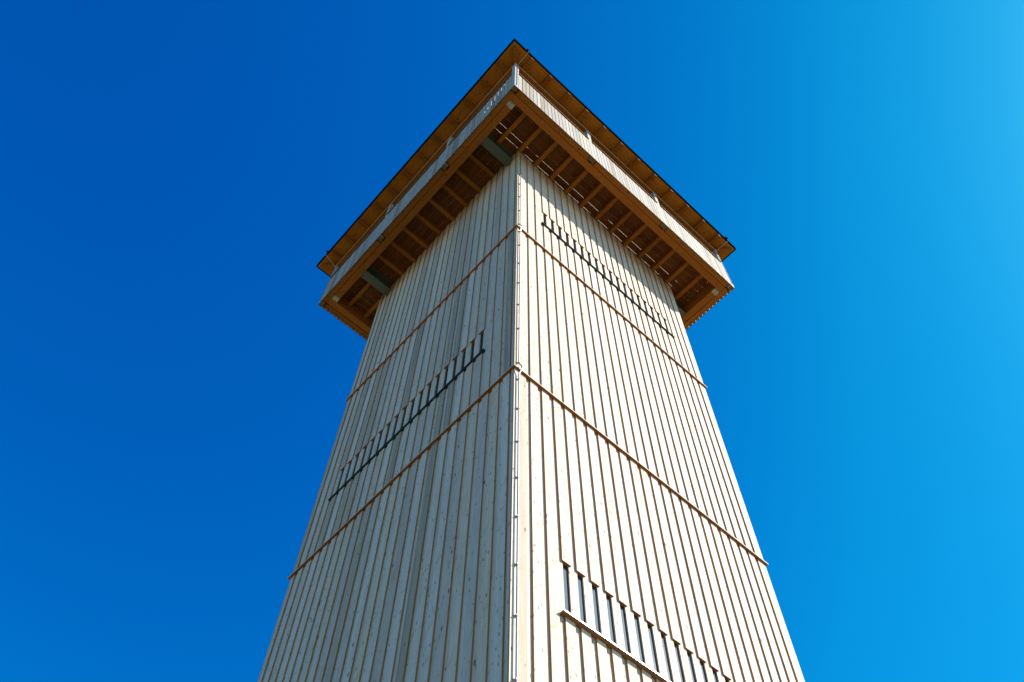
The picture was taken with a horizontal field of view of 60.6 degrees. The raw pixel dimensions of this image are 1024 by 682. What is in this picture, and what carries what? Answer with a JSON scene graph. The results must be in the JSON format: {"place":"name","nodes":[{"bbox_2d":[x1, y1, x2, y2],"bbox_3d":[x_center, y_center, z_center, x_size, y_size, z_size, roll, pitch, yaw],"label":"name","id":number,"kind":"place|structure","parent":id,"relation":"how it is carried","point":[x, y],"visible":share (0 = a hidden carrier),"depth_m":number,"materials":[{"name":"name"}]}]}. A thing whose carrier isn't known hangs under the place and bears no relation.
{"place":"outdoors","nodes":[
{"label":"outdoors","id":0,"kind":"place"},
{"bbox_2d":[0,0,1023,681],"label":"sky","id":1,"kind":"structure","parent":0,"point":[177,177],"materials":[{"name":"blue"}]},
{"label":"ground","id":2,"kind":"structure","parent":0,"visible":0},
{"bbox_2d":[258,38,804,681],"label":"observation tower","id":3,"kind":"structure","parent":2,"relation":"on","point":[528,476],"depth_m":15.90,"materials":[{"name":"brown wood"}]},
{"bbox_2d":[337,468,344,489],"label":"window","id":4,"kind":"structure","parent":3,"relation":"in","point":[344,468],"depth_m":18.35,"materials":[{"name":"black glass"}]},
{"bbox_2d":[345,461,351,481],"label":"window","id":5,"kind":"structure","parent":3,"relation":"in","point":[351,461],"depth_m":18.26,"materials":[{"name":"black glass"}]},
{"bbox_2d":[352,453,359,475],"bbox_3d":[-3.186,2.624,17.976,0.102,0.980,0.141,39,-67,-19],"label":"window","id":6,"kind":"structure","parent":3,"relation":"in","point":[359,453],"depth_m":18.15,"materials":[{"name":"black glass"}]},
{"bbox_2d":[360,446,366,467],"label":"window","id":7,"kind":"structure","parent":3,"relation":"in","point":[366,446],"depth_m":18.05,"materials":[{"name":"black glass"}]},
{"bbox_2d":[368,438,374,459],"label":"window","id":8,"kind":"structure","parent":3,"relation":"in","point":[373,440],"depth_m":17.99,"materials":[{"name":"black glass"}]},
{"bbox_2d":[376,430,382,451],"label":"window","id":9,"kind":"structure","parent":3,"relation":"in","point":[382,430],"depth_m":17.88,"materials":[{"name":"black glass"}]},
{"bbox_2d":[384,423,390,443],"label":"window","id":10,"kind":"structure","parent":3,"relation":"in","point":[389,423],"depth_m":17.79,"materials":[{"name":"black glass"}]},
{"bbox_2d":[392,415,398,436],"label":"window","id":11,"kind":"structure","parent":3,"relation":"in","point":[398,415],"depth_m":17.66,"materials":[{"name":"black glass"}]},
{"bbox_2d":[401,407,406,427],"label":"window","id":12,"kind":"structure","parent":3,"relation":"in","point":[406,407],"depth_m":17.58,"materials":[{"name":"black glass"}]},
{"bbox_2d":[409,399,414,419],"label":"window","id":13,"kind":"structure","parent":3,"relation":"in","point":[413,401],"depth_m":17.49,"materials":[{"name":"black glass"}]},
{"bbox_2d":[418,391,422,410],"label":"window","id":14,"kind":"structure","parent":3,"relation":"in","point":[421,393],"depth_m":17.40,"materials":[{"name":"black glass"}]},
{"bbox_2d":[426,382,431,403],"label":"window","id":15,"kind":"structure","parent":3,"relation":"in","point":[428,395],"depth_m":17.28,"materials":[{"name":"black glass"}]},
{"bbox_2d":[435,374,439,394],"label":"window","id":16,"kind":"structure","parent":3,"relation":"in","point":[438,376],"depth_m":17.20,"materials":[{"name":"black glass"}]},
{"bbox_2d":[443,365,448,386],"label":"window","id":17,"kind":"structure","parent":3,"relation":"in","point":[447,367],"depth_m":17.13,"materials":[{"name":"black glass"}]},
{"bbox_2d":[452,358,456,377],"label":"window","id":18,"kind":"structure","parent":3,"relation":"in","point":[455,363],"depth_m":17.01,"materials":[{"name":"black glass"}]},
{"bbox_2d":[461,349,465,369],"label":"window","id":19,"kind":"structure","parent":3,"relation":"in","point":[464,352],"depth_m":16.90,"materials":[{"name":"black glass"}]},
{"bbox_2d":[470,340,474,360],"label":"window","id":20,"kind":"structure","parent":3,"relation":"in","point":[473,343],"depth_m":16.79,"materials":[{"name":"black glass"}]},
{"bbox_2d":[480,331,483,350],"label":"window","id":21,"kind":"structure","parent":3,"relation":"in","point":[482,334],"depth_m":16.71,"materials":[{"name":"black glass"}]},
{"bbox_2d":[563,563,569,612],"bbox_3d":[0.648,3.132,10.878,0.138,1.000,0.102,39,-67,-19],"label":"window","id":22,"kind":"structure","parent":3,"relation":"in","point":[565,568],"depth_m":10.94,"materials":[{"name":"grey glass"}]},
{"bbox_2d":[577,573,585,623],"bbox_3d":[0.841,3.286,10.961,0.138,1.000,0.102,39,-67,-19],"label":"window","id":23,"kind":"structure","parent":3,"relation":"in","point":[580,586],"depth_m":11.03,"materials":[{"name":"grey glass"}]},
{"bbox_2d":[591,583,600,633],"bbox_3d":[1.034,3.439,11.044,0.138,1.000,0.102,39,-67,-19],"label":"window","id":24,"kind":"structure","parent":3,"relation":"in","point":[596,613],"depth_m":11.11,"materials":[{"name":"grey glass"}]},
{"bbox_2d":[606,593,615,643],"bbox_3d":[1.227,3.593,11.127,0.138,1.000,0.102,39,-67,-19],"label":"window","id":25,"kind":"structure","parent":3,"relation":"in","point":[611,626],"depth_m":11.20,"materials":[{"name":"grey glass"}]},
{"bbox_2d":[619,602,629,653],"bbox_3d":[1.419,3.747,11.210,0.138,1.000,0.102,39,-67,-19],"label":"window","id":26,"kind":"structure","parent":3,"relation":"in","point":[624,625],"depth_m":11.27,"materials":[{"name":"grey glass"}]},
{"bbox_2d":[633,612,644,663],"bbox_3d":[1.612,3.900,11.292,0.138,1.000,0.102,39,-67,-19],"label":"window","id":27,"kind":"structure","parent":3,"relation":"in","point":[641,655],"depth_m":11.36,"materials":[{"name":"grey glass"}]},
{"bbox_2d":[647,622,658,673],"bbox_3d":[1.805,4.054,11.375,0.138,1.000,0.102,39,-67,-19],"label":"window","id":28,"kind":"structure","parent":3,"relation":"in","point":[648,625],"depth_m":11.45,"materials":[{"name":"grey glass"}]},
{"bbox_2d":[660,631,672,681],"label":"window","id":29,"kind":"structure","parent":3,"relation":"in","point":[662,634],"depth_m":11.53,"materials":[{"name":"grey glass"}]},
{"bbox_2d":[673,641,684,681],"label":"window","id":30,"kind":"structure","parent":3,"relation":"in","point":[675,644],"depth_m":11.68,"materials":[{"name":"grey glass"}]},
{"bbox_2d":[686,650,695,681],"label":"window","id":31,"kind":"structure","parent":3,"relation":"in","point":[688,653],"depth_m":11.84,"materials":[{"name":"grey glass"}]},
{"bbox_2d":[699,659,706,681],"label":"window","id":32,"kind":"structure","parent":3,"relation":"in","point":[701,662],"depth_m":11.98,"materials":[{"name":"grey glass"}]},
{"bbox_2d":[712,668,717,681],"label":"window","id":33,"kind":"structure","parent":3,"relation":"in","point":[714,671],"depth_m":12.14,"materials":[{"name":"grey glass"}]}
]}

